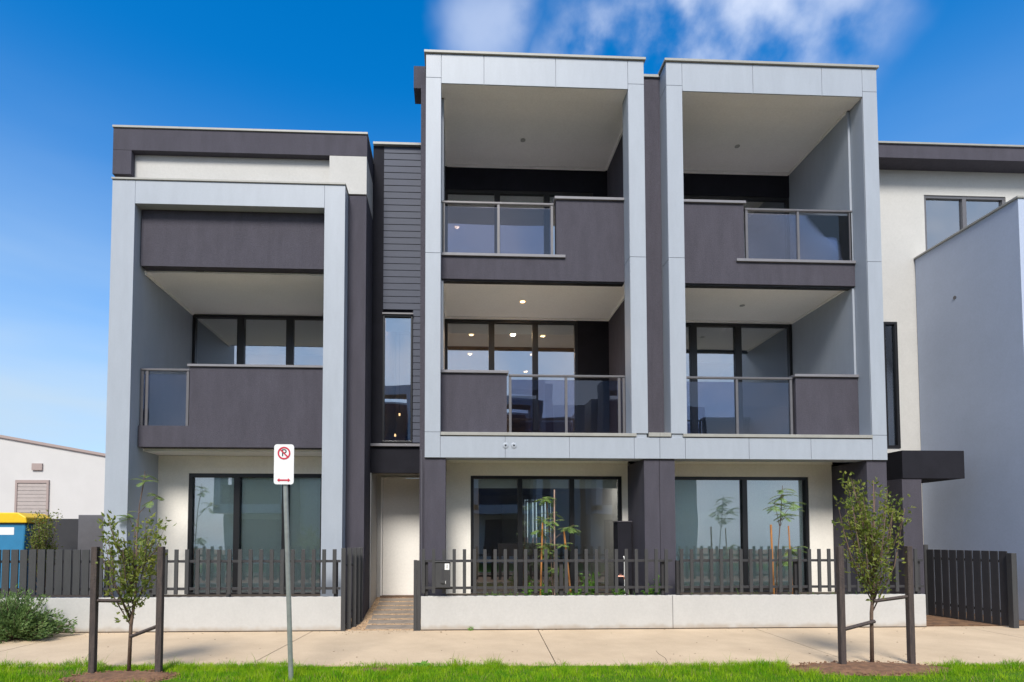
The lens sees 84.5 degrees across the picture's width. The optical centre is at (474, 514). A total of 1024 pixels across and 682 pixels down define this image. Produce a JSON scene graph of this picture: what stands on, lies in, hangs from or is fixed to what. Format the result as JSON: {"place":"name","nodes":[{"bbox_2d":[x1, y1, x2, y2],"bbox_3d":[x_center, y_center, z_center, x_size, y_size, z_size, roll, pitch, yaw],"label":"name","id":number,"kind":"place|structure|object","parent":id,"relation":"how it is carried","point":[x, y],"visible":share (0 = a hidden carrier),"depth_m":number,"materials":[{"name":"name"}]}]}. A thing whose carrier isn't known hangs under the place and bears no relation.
{"place":"outdoors","nodes":[
{"label":"outdoors","id":0,"kind":"place"},
{"bbox_2d":[0,435,104,518],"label":"warehouse","id":1,"kind":"structure","parent":0,"point":[43,478],"depth_m":33.66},
{"bbox_2d":[14,480,49,515],"bbox_3d":[-26.385,-0.211,33.492,1.940,3.700,0.090,0,-2,-2],"label":"roller door","id":2,"kind":"structure","parent":1,"relation":"in","point":[24,507],"depth_m":33.51,"materials":[{"name":"beige metal"}]},
{"bbox_2d":[336,597,413,634],"bbox_3d":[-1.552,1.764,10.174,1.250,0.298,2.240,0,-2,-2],"label":"gravel path","id":3,"kind":"structure","parent":0,"point":[367,619],"depth_m":9.80,"materials":[{"name":"beige gravel"}]},
{"bbox_2d":[365,625,412,628],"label":"stepping slab","id":4,"kind":"structure","parent":3,"relation":"on","point":[389,626],"depth_m":9.17,"materials":[{"name":"grey concrete"}]},
{"bbox_2d":[367,619,412,623],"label":"stepping slab","id":5,"kind":"structure","parent":3,"relation":"on","point":[390,621],"depth_m":9.50,"materials":[{"name":"grey concrete"}]},
{"bbox_2d":[371,615,413,618],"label":"stepping slab","id":6,"kind":"structure","parent":3,"relation":"on","point":[391,616],"depth_m":9.81,"materials":[{"name":"grey concrete"}]},
{"bbox_2d":[372,610,413,613],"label":"stepping slab","id":7,"kind":"structure","parent":3,"relation":"on","point":[393,611],"depth_m":10.09,"materials":[{"name":"grey concrete"}]},
{"bbox_2d":[376,606,413,608],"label":"stepping slab","id":8,"kind":"structure","parent":3,"relation":"on","point":[395,607],"depth_m":10.43,"materials":[{"name":"grey concrete"}]},
{"bbox_2d":[378,602,413,604],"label":"stepping slab","id":9,"kind":"structure","parent":3,"relation":"on","point":[395,603],"depth_m":10.73,"materials":[{"name":"beige concrete"}]},
{"bbox_2d":[379,598,413,600],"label":"stepping slab","id":10,"kind":"structure","parent":3,"relation":"on","point":[396,599],"depth_m":11.04,"materials":[{"name":"beige concrete"}]},
{"bbox_2d":[4,592,845,597],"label":"garden soil","id":11,"kind":"structure","parent":0,"point":[460,594],"depth_m":10.24,"materials":[{"name":"brown soil"}]},
{"bbox_2d":[116,473,163,596],"bbox_3d":[-5.522,0.357,9.259,0.761,2.161,0.377,0,-2,-2],"label":"sapling","id":12,"kind":"object","parent":11,"relation":"on","point":[151,501],"visible":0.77,"depth_m":9.29,"materials":[{"name":"green plant"}]},
{"bbox_2d":[522,580,533,594],"bbox_3d":[0.899,1.262,9.430,0.249,0.368,0.295,0,-2,-2],"label":"garden plant","id":13,"kind":"object","parent":11,"relation":"on","point":[529,591],"visible":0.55,"depth_m":9.37,"materials":[{"name":"green plant"}]},
{"bbox_2d":[540,523,542,594],"bbox_3d":[1.133,0.791,9.469,0.078,1.311,0.029,1,-3,-26],"label":"garden stake","id":14,"kind":"object","parent":11,"relation":"on","point":[541,558],"visible":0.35,"depth_m":9.46,"materials":[{"name":"brown wood"}]},
{"bbox_2d":[538,583,551,594],"bbox_3d":[1.187,1.273,9.434,0.278,0.346,0.348,0,-2,-2],"label":"garden plant","id":15,"kind":"object","parent":11,"relation":"on","point":[542,591],"visible":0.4,"depth_m":9.41,"materials":[{"name":"green plant"}]},
{"bbox_2d":[554,490,554,594],"bbox_3d":[1.357,0.512,9.501,0.028,1.870,0.023,0,-2,-2],"label":"garden stake","id":16,"kind":"object","parent":11,"relation":"on","point":[554,521],"visible":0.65,"depth_m":9.51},
{"bbox_2d":[530,497,581,594],"bbox_3d":[1.387,0.565,9.544,0.898,1.768,0.470,0,-2,-2],"label":"sapling","id":17,"kind":"object","parent":11,"relation":"on","point":[568,528],"visible":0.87,"depth_m":9.54,"materials":[{"name":"green plant"}]},
{"bbox_2d":[563,531,571,592],"bbox_3d":[1.576,0.847,9.486,0.154,1.203,0.033,0,-2,7],"label":"garden stake","id":18,"kind":"object","parent":11,"relation":"on","point":[568,564],"visible":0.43,"depth_m":9.47,"materials":[{"name":"brown wood"}]},
{"bbox_2d":[567,584,581,594],"bbox_3d":[1.714,1.302,9.463,0.293,0.292,0.193,1,-2,-14],"label":"garden plant","id":19,"kind":"object","parent":11,"relation":"on","point":[579,591],"visible":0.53,"depth_m":9.45,"materials":[{"name":"green plant"}]},
{"bbox_2d":[580,572,599,594],"bbox_3d":[1.965,1.192,9.483,0.374,0.512,0.368,0,-2,-2],"label":"garden plant","id":20,"kind":"object","parent":11,"relation":"on","point":[591,582],"visible":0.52,"depth_m":9.42,"materials":[{"name":"green plant"}]},
{"bbox_2d":[612,589,625,594],"bbox_3d":[2.436,1.316,9.435,0.279,0.261,0.337,0,-2,-2],"label":"garden plant","id":21,"kind":"object","parent":11,"relation":"on","point":[620,591],"visible":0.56,"depth_m":9.43,"materials":[{"name":"green plant"}]},
{"bbox_2d":[640,583,654,594],"bbox_3d":[2.927,1.294,9.470,0.245,0.308,0.257,-1,-2,19],"label":"garden plant","id":22,"kind":"object","parent":11,"relation":"on","point":[651,592],"visible":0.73,"depth_m":9.45,"materials":[{"name":"green plant"}]},
{"bbox_2d":[483,584,880,594],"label":"weeds","id":23,"kind":"object","parent":11,"relation":"on","point":[634,593],"visible":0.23,"depth_m":9.68,"materials":[{"name":"green plant"}]},
{"bbox_2d":[770,525,774,593],"bbox_3d":[5.112,0.813,9.631,0.061,1.281,0.033,-2,-3,43],"label":"garden stake","id":24,"kind":"object","parent":11,"relation":"on","point":[771,539],"visible":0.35,"depth_m":9.62,"materials":[{"name":"brown wood"}]},
{"bbox_2d":[762,485,807,593],"bbox_3d":[5.399,0.475,9.709,0.758,1.961,0.438,0,-2,-2],"label":"sapling","id":25,"kind":"object","parent":11,"relation":"on","point":[792,504],"visible":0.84,"depth_m":9.70,"materials":[{"name":"green plant"}]},
{"bbox_2d":[788,526,792,593],"bbox_3d":[5.432,0.823,9.642,0.068,1.261,0.023,-1,-2,24],"label":"garden stake","id":26,"kind":"object","parent":11,"relation":"on","point":[789,548],"visible":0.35,"depth_m":9.65,"materials":[{"name":"brown wood"}]},
{"bbox_2d":[0,626,1023,666],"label":"footpath","id":27,"kind":"structure","parent":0,"point":[937,644],"depth_m":7.72,"materials":[{"name":"concrete"}]},
{"bbox_2d":[0,582,77,643],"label":"shrub","id":28,"kind":"object","parent":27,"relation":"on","point":[22,620],"visible":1,"depth_m":8.16,"materials":[{"name":"green plant"}]},
{"bbox_2d":[341,547,362,630],"bbox_3d":[-1.996,1.215,9.308,0.127,1.330,0.670,-1,-2,16],"label":"return fence","id":29,"kind":"object","parent":27,"relation":"on","point":[354,564],"visible":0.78,"depth_m":9.24,"materials":[{"name":"black metal"}]},
{"bbox_2d":[413,560,420,630],"bbox_3d":[-0.921,1.303,9.064,0.109,1.135,0.075,0,-2,-2],"label":"gate post","id":30,"kind":"object","parent":27,"relation":"on","point":[417,599],"visible":1,"depth_m":9.03,"materials":[{"name":"grey metal"}]},
{"bbox_2d":[0,651,1023,681],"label":"verge ground","id":31,"kind":"structure","parent":0,"point":[639,678],"depth_m":6.07,"materials":[{"name":"green plant"}]},
{"bbox_2d":[58,669,179,681],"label":"mulch bed","id":32,"kind":"object","parent":31,"relation":"on","point":[123,676],"visible":0.98,"depth_m":5.99,"materials":[{"name":"brown soil"}]},
{"bbox_2d":[88,547,164,673],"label":"tree stakes","id":33,"kind":"object","parent":32,"relation":"on","point":[95,600],"visible":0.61,"depth_m":6.26,"materials":[{"name":"black wood"}]},
{"bbox_2d":[95,509,176,670],"bbox_3d":[-3.867,0.858,6.388,0.778,1.873,0.807,2,-3,-35],"label":"street tree","id":34,"kind":"object","parent":32,"relation":"on","point":[126,555],"visible":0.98,"depth_m":6.33,"materials":[{"name":"green plant"}]},
{"bbox_2d":[274,444,293,680],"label":"parking sign","id":35,"kind":"object","parent":31,"relation":"on","point":[284,464],"visible":1,"depth_m":6.00,"materials":[{"name":"white metal"}]},
{"bbox_2d":[363,668,395,670],"bbox_3d":[-1.093,1.772,6.445,0.468,0.010,0.167,0,-2,-2],"label":"bare patch","id":36,"kind":"object","parent":31,"relation":"on","point":[377,669],"visible":0.36,"depth_m":6.45,"materials":[{"name":"brown soil"}]},
{"bbox_2d":[413,660,429,668],"bbox_3d":[-0.617,1.754,6.514,0.245,0.131,0.119,2,-3,-44],"label":"weed","id":37,"kind":"object","parent":31,"relation":"on","point":[424,662],"visible":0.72,"depth_m":6.52,"materials":[{"name":"green plant"}]},
{"bbox_2d":[787,660,953,675],"bbox_3d":[4.527,1.756,6.472,1.983,0.046,0.725,0,-2,-2],"label":"mulch bed","id":38,"kind":"object","parent":31,"relation":"on","point":[858,668],"visible":0.87,"depth_m":6.38,"materials":[{"name":"brown soil"}]},
{"bbox_2d":[831,471,916,661],"bbox_3d":[4.774,0.633,6.763,0.938,2.352,0.710,0,-2,-2],"label":"street tree","id":39,"kind":"object","parent":38,"relation":"on","point":[870,533],"visible":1,"depth_m":6.73,"materials":[{"name":"green plant"}]},
{"bbox_2d":[835,546,915,663],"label":"tree stakes","id":40,"kind":"object","parent":31,"relation":"on","point":[908,597],"visible":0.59,"depth_m":6.66,"materials":[{"name":"brown wood"}]},
{"bbox_2d":[0,0,1023,536],"label":"sky","id":41,"kind":"structure","parent":0,"point":[949,71],"materials":[{"name":"blue"}]},
{"bbox_2d":[9,591,1023,626],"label":"yard ground","id":42,"kind":"structure","parent":0,"point":[932,620],"depth_m":9.83,"materials":[{"name":"brown soil"}]},
{"bbox_2d":[0,513,51,592],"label":"waste bin","id":43,"kind":"object","parent":42,"relation":"on","point":[13,529],"visible":0.46,"depth_m":11.13,"materials":[{"name":"blue plastic"}]},
{"bbox_2d":[25,509,62,591],"bbox_3d":[-7.998,0.755,10.408,0.554,1.740,0.663,0,-2,-2],"label":"shrub","id":44,"kind":"object","parent":42,"relation":"on","point":[37,541],"visible":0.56,"depth_m":10.36,"materials":[{"name":"green plant"}]},
{"bbox_2d":[45,515,103,594],"bbox_3d":[-7.963,0.836,11.354,1.170,1.650,0.320,0,-2,-2],"label":"screen fence","id":45,"kind":"object","parent":42,"relation":"on","point":[82,532],"visible":0.24,"depth_m":11.22,"materials":[{"name":"grey metal"}]},
{"bbox_2d":[923,545,1018,627],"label":"side gate","id":46,"kind":"structure","parent":42,"relation":"on","point":[1004,569],"depth_m":9.96,"materials":[{"name":"grey wood"}]},
{"label":"ground","id":47,"kind":"structure","parent":0,"visible":0},
{"bbox_2d":[102,125,382,623],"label":"townhouse","id":48,"kind":"structure","parent":47,"relation":"on","point":[240,318],"depth_m":9.88,"materials":[{"name":"grey concrete"}]},
{"bbox_2d":[187,473,321,594],"bbox_3d":[-4.021,0.373,10.404,2.470,2.260,0.102,0,-2,-2],"label":"window","id":49,"kind":"structure","parent":48,"relation":"in","point":[216,500],"depth_m":10.44,"materials":[{"name":"clear glass"}]},
{"bbox_2d":[192,314,322,364],"bbox_3d":[-4.257,-2.722,11.724,3.185,2.870,0.102,0,-2,-2],"label":"window","id":50,"kind":"structure","parent":48,"relation":"in","point":[222,339],"depth_m":11.76,"materials":[{"name":"clear glass"}]},
{"bbox_2d":[60,626,925,632],"bbox_3d":[-2.641,1.887,9.016,20.380,0.065,0.115,0,-2,-2],"label":"wall footing","id":51,"kind":"object","parent":47,"relation":"on","point":[489,629],"depth_m":9.10,"materials":[{"name":"concrete"}]},
{"bbox_2d":[0,596,340,631],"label":"garden wall","id":52,"kind":"structure","parent":51,"relation":"on","point":[269,613],"depth_m":8.90,"materials":[{"name":"white concrete"}]},
{"bbox_2d":[0,549,90,594],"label":"picket fence","id":53,"kind":"object","parent":52,"relation":"on","point":[50,561],"visible":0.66,"depth_m":8.80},
{"bbox_2d":[99,549,340,597],"bbox_3d":[-4.029,0.985,8.968,3.760,0.863,0.121,0,-2,-2],"label":"picket fence","id":54,"kind":"object","parent":52,"relation":"on","point":[228,588],"visible":0.79,"depth_m":8.93,"materials":[{"name":"black metal"}]},
{"bbox_2d":[421,595,672,629],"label":"garden wall","id":55,"kind":"structure","parent":51,"relation":"on","point":[541,612],"depth_m":9.12,"materials":[{"name":"white concrete"}]},
{"bbox_2d":[422,549,672,595],"bbox_3d":[1.203,0.994,9.179,4.107,0.863,0.121,0,-2,-2],"label":"picket fence","id":56,"kind":"object","parent":55,"relation":"on","point":[663,586],"visible":0.98,"depth_m":9.13,"materials":[{"name":"black metal"}]},
{"bbox_2d":[435,561,450,587],"bbox_3d":[-0.502,0.956,8.992,0.260,0.422,0.120,0,-2,-2],"label":"mailbox","id":57,"kind":"object","parent":56,"relation":"attached to","point":[442,574],"visible":1,"depth_m":8.95,"materials":[{"name":"black metal"}]},
{"bbox_2d":[672,594,925,627],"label":"garden wall","id":58,"kind":"structure","parent":51,"relation":"on","point":[750,610],"depth_m":9.28,"materials":[{"name":"white concrete"}]},
{"bbox_2d":[675,549,923,594],"bbox_3d":[5.423,1.000,9.349,4.180,0.862,0.121,0,-2,-2],"label":"picket fence","id":59,"kind":"object","parent":58,"relation":"on","point":[797,586],"visible":0.78,"depth_m":9.28,"materials":[{"name":"black metal"}]},
{"bbox_2d":[369,49,659,607],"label":"townhouse","id":60,"kind":"structure","parent":47,"relation":"on","point":[512,375],"depth_m":10.67,"materials":[{"name":"grey concrete"}]},
{"bbox_2d":[382,315,412,443],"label":"window","id":61,"kind":"structure","parent":60,"relation":"in","point":[394,323],"depth_m":10.71,"materials":[{"name":"clear glass"}]},
{"bbox_2d":[380,477,419,597],"bbox_3d":[-1.415,0.456,11.350,0.945,2.420,0.146,0,-2,-2],"label":"front door","id":62,"kind":"structure","parent":60,"relation":"in","point":[400,496],"depth_m":11.37,"materials":[{"name":"white wood"}]},
{"bbox_2d":[445,319,577,432],"bbox_3d":[0.789,-2.714,11.928,2.825,2.830,0.102,0,-2,-2],"label":"window","id":63,"kind":"structure","parent":60,"relation":"in","point":[461,326],"depth_m":11.96,"materials":[{"name":"black metal"}]},
{"bbox_2d":[445,189,592,253],"bbox_3d":[0.967,-5.689,12.053,3.188,2.505,0.102,0,-2,-2],"label":"balcony railing","id":64,"kind":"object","parent":60,"relation":"in","point":[450,194],"depth_m":12.07,"materials":[{"name":"black metal"}]},
{"bbox_2d":[525,500,552,545],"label":"window","id":65,"kind":"structure","parent":60,"relation":"in","point":[525,500],"depth_m":18.75,"materials":[{"name":"black metal"}]},
{"bbox_2d":[471,476,622,592],"bbox_3d":[1.365,0.392,10.621,2.866,2.236,0.102,0,-2,-2],"label":"window","id":66,"kind":"structure","parent":60,"relation":"in","point":[519,482],"depth_m":10.64,"materials":[{"name":"black metal"}]},
{"bbox_2d":[613,521,631,589],"bbox_3d":[2.749,0.748,10.403,0.280,1.250,0.290,0,-2,-2],"label":"meter box","id":67,"kind":"object","parent":60,"relation":"attached to","point":[622,535],"visible":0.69,"depth_m":10.27,"materials":[{"name":"black metal"}]},
{"bbox_2d":[619,526,630,569],"bbox_3d":[2.755,0.618,10.269,0.200,0.800,0.007,0,-2,-2],"label":"door panel","id":68,"kind":"structure","parent":67,"relation":"in","point":[624,531],"depth_m":10.27,"materials":[{"name":"black metal"}]},
{"bbox_2d":[649,58,1023,594],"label":"townhouse","id":69,"kind":"structure","parent":47,"relation":"on","point":[802,217],"depth_m":10.75,"materials":[{"name":"grey concrete"}]},
{"bbox_2d":[684,195,789,258],"bbox_3d":[5.292,-5.682,12.228,3.188,2.505,0.102,0,-2,-2],"label":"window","id":70,"kind":"structure","parent":69,"relation":"in","point":[768,232],"depth_m":12.29,"materials":[{"name":"clear glass"}]},
{"bbox_2d":[686,323,792,433],"bbox_3d":[5.280,-2.707,12.109,3.205,2.830,0.102,0,-2,-2],"label":"window","id":71,"kind":"structure","parent":69,"relation":"in","point":[754,350],"depth_m":12.18,"materials":[{"name":"clear glass"}]},
{"bbox_2d":[675,477,808,592],"bbox_3d":[4.992,0.397,10.768,2.866,2.236,0.102,0,-2,-2],"label":"window","id":72,"kind":"structure","parent":69,"relation":"in","point":[710,514],"depth_m":10.81,"materials":[{"name":"clear glass"}]},
{"bbox_2d":[884,322,900,447],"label":"window","id":73,"kind":"structure","parent":69,"relation":"in","point":[893,435],"depth_m":12.36,"materials":[{"name":"black glass"}]},
{"bbox_2d":[924,195,1004,249],"bbox_3d":[10.997,-6.219,12.630,1.900,1.850,0.102,0,-2,-2],"label":"window","id":74,"kind":"structure","parent":69,"relation":"in","point":[945,216],"depth_m":12.64,"materials":[{"name":"clear glass"}]},
{"bbox_2d":[914,195,1023,620],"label":"end building","id":75,"kind":"structure","parent":47,"relation":"on","point":[970,301],"depth_m":11.01,"materials":[{"name":"grey paint"}]}
]}

